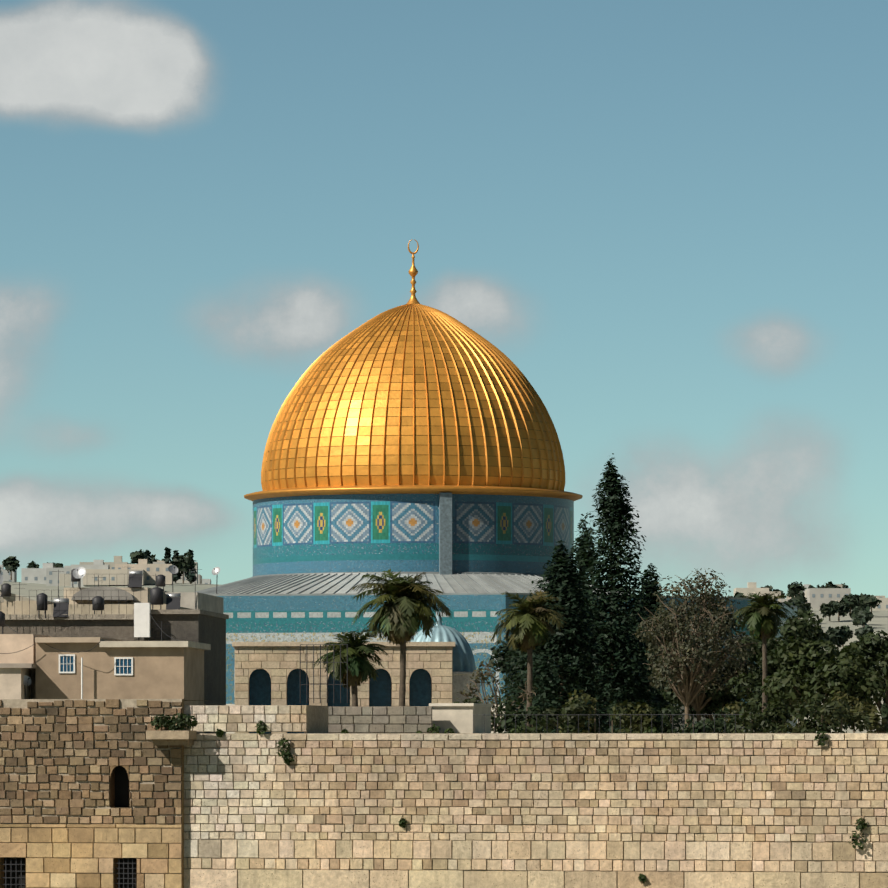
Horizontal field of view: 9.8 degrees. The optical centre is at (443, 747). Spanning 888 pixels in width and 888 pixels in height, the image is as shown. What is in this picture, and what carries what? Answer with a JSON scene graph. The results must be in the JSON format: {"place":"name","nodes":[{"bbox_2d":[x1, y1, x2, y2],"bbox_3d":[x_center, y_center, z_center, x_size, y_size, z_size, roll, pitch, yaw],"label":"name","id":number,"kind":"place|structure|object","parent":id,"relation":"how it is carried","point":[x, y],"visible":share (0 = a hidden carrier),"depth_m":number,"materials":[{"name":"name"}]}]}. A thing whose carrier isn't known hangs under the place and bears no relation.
{"place":"outdoors","nodes":[
{"label":"outdoors","id":0,"kind":"place"},
{"bbox_2d":[304,706,433,732],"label":"terrace wall","id":1,"kind":"structure","parent":0,"point":[406,719],"depth_m":177.25,"materials":[{"name":"beige stone"}]},
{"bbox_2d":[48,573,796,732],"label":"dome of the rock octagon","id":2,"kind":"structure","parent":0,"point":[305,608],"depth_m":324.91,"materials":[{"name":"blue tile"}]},
{"bbox_2d":[253,493,573,576],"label":"dome of the rock drum","id":3,"kind":"structure","parent":2,"relation":"on","point":[445,533],"depth_m":339.04,"materials":[{"name":"tile"}]},
{"bbox_2d":[244,239,582,500],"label":"golden dome","id":4,"kind":"structure","parent":3,"relation":"on","point":[413,395],"depth_m":341.27,"materials":[{"name":"gold metal"}]},
{"bbox_2d":[0,581,887,732],"bbox_3d":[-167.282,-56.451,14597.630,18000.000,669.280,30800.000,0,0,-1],"label":"ground","id":5,"kind":"structure","parent":0,"point":[879,622],"depth_m":1805.01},
{"bbox_2d":[0,699,202,887],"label":"stone building","id":6,"kind":"structure","parent":5,"relation":"on","point":[91,793],"depth_m":170.92,"materials":[{"name":"stone"}]},
{"bbox_2d":[0,634,210,732],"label":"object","id":7,"kind":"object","parent":5,"relation":"on","point":[106,668],"visible":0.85,"depth_m":196.48,"materials":[{"name":"paint"}]},
{"bbox_2d":[0,565,219,698],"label":"rooftop equipment","id":8,"kind":"object","parent":5,"relation":"on","point":[142,619],"visible":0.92,"depth_m":205.22,"materials":[{"name":"metal"}]},
{"bbox_2d":[0,586,222,613],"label":"rooftop buildings","id":9,"kind":"structure","parent":5,"relation":"on","point":[85,596],"depth_m":264.40,"materials":[{"name":"paint"}]},
{"bbox_2d":[0,609,228,732],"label":"building","id":10,"kind":"structure","parent":5,"relation":"on","point":[200,626],"depth_m":205.32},
{"bbox_2d":[232,642,454,732],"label":"arcade building","id":11,"kind":"structure","parent":5,"relation":"on","point":[267,673],"depth_m":290.58,"materials":[{"name":"stone"}]},
{"bbox_2d":[312,628,388,706],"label":"palm","id":12,"kind":"object","parent":5,"relation":"on","point":[361,668],"visible":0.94,"depth_m":227.04,"materials":[{"name":"green plant"}]},
{"bbox_2d":[350,569,453,705],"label":"tall palm","id":13,"kind":"object","parent":5,"relation":"on","point":[404,610],"visible":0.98,"depth_m":233.87,"materials":[{"name":"green plant"}]},
{"bbox_2d":[2,547,881,687],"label":"skyline trees","id":14,"kind":"object","parent":5,"relation":"on","point":[859,606],"visible":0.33,"depth_m":1819.95,"materials":[{"name":"green plant"}]},
{"bbox_2d":[0,556,887,609],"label":"distant buildings","id":15,"kind":"structure","parent":5,"relation":"on","point":[117,569],"depth_m":1878.03,"materials":[{"name":"beige stone"}]},
{"bbox_2d":[410,609,479,702],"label":"small dome","id":16,"kind":"structure","parent":5,"relation":"on","point":[464,667],"depth_m":293.31,"materials":[{"name":"metal"}]},
{"bbox_2d":[456,659,537,728],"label":"twiggy tree","id":17,"kind":"object","parent":5,"relation":"on","point":[487,673],"visible":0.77,"depth_m":224.27,"materials":[{"name":"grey plant"}]},
{"bbox_2d":[300,644,742,732],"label":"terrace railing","id":18,"kind":"object","parent":5,"relation":"on","point":[466,717],"visible":0.69,"depth_m":177.82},
{"bbox_2d":[492,594,558,732],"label":"cypress tree","id":19,"kind":"object","parent":5,"relation":"on","point":[517,677],"visible":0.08,"depth_m":268.42,"materials":[{"name":"green plant"}]},
{"bbox_2d":[491,590,565,729],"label":"palm","id":20,"kind":"object","parent":5,"relation":"on","point":[531,624],"visible":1,"depth_m":240.16,"materials":[{"name":"green plant"}]},
{"bbox_2d":[184,705,887,887],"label":"stone wall","id":21,"kind":"structure","parent":5,"relation":"on","point":[325,809],"depth_m":168.02,"materials":[{"name":"stone"}]},
{"bbox_2d":[150,713,867,882],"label":"wall plants","id":22,"kind":"object","parent":21,"relation":"attached to","point":[165,722],"depth_m":169.74,"materials":[{"name":"green plant"}]},
{"bbox_2d":[487,626,606,708],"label":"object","id":23,"kind":"object","parent":5,"relation":"on","point":[501,658],"visible":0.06,"depth_m":288.62,"materials":[{"name":"green plant"}]},
{"bbox_2d":[501,540,619,732],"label":"cypress tree","id":24,"kind":"object","parent":5,"relation":"on","point":[563,585],"visible":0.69,"depth_m":259.97,"materials":[{"name":"green plant"}]},
{"bbox_2d":[548,519,627,732],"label":"cypress tree","id":25,"kind":"object","parent":5,"relation":"on","point":[576,549],"visible":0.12,"depth_m":278.44,"materials":[{"name":"green plant"}]},
{"bbox_2d":[570,453,666,732],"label":"cypress tree","id":26,"kind":"object","parent":5,"relation":"on","point":[614,508],"visible":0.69,"depth_m":270.21,"materials":[{"name":"green plant"}]},
{"bbox_2d":[593,606,693,704],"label":"tree","id":27,"kind":"object","parent":5,"relation":"on","point":[640,656],"depth_m":289.92,"materials":[{"name":"green plant"}]},
{"bbox_2d":[616,563,686,732],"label":"cypress tree","id":28,"kind":"object","parent":5,"relation":"on","point":[655,604],"visible":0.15,"depth_m":276.26,"materials":[{"name":"green plant"}]},
{"bbox_2d":[453,689,887,732],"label":"shrubs","id":29,"kind":"object","parent":5,"relation":"on","point":[853,715],"visible":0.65,"depth_m":203.15,"materials":[{"name":"green plant"}]},
{"bbox_2d":[633,568,757,726],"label":"bare tree","id":30,"kind":"object","parent":5,"relation":"on","point":[687,672],"visible":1,"depth_m":253.87,"materials":[{"name":"green plant"}]},
{"bbox_2d":[639,594,755,721],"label":"tree","id":31,"kind":"object","parent":5,"relation":"on","point":[698,704],"visible":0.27,"depth_m":263.84,"materials":[{"name":"green plant"}]},
{"bbox_2d":[660,662,752,725],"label":"bushy tree","id":32,"kind":"object","parent":5,"relation":"on","point":[718,701],"visible":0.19,"depth_m":265.10,"materials":[{"name":"green plant"}]},
{"bbox_2d":[733,592,795,732],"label":"palm","id":33,"kind":"object","parent":5,"relation":"on","point":[762,618],"visible":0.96,"depth_m":245.47,"materials":[{"name":"green plant"}]},
{"bbox_2d":[726,647,822,732],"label":"bushy tree","id":34,"kind":"object","parent":5,"relation":"on","point":[773,668],"visible":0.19,"depth_m":259.59,"materials":[{"name":"green plant"}]},
{"bbox_2d":[735,609,838,732],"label":"bushy tree","id":35,"kind":"object","parent":5,"relation":"on","point":[803,628],"visible":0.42,"depth_m":267.72,"materials":[{"name":"green plant"}]},
{"bbox_2d":[761,636,887,725],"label":"bushy tree","id":36,"kind":"object","parent":5,"relation":"on","point":[813,669],"visible":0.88,"depth_m":233.36,"materials":[{"name":"green plant"}]},
{"bbox_2d":[836,630,887,732],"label":"bushy tree","id":37,"kind":"object","parent":5,"relation":"on","point":[872,649],"visible":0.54,"depth_m":237.09,"materials":[{"name":"green plant"}]},
{"bbox_2d":[0,0,887,598],"label":"sky","id":38,"kind":"structure","parent":0,"point":[670,217],"materials":[{"name":"blue"}]}
]}

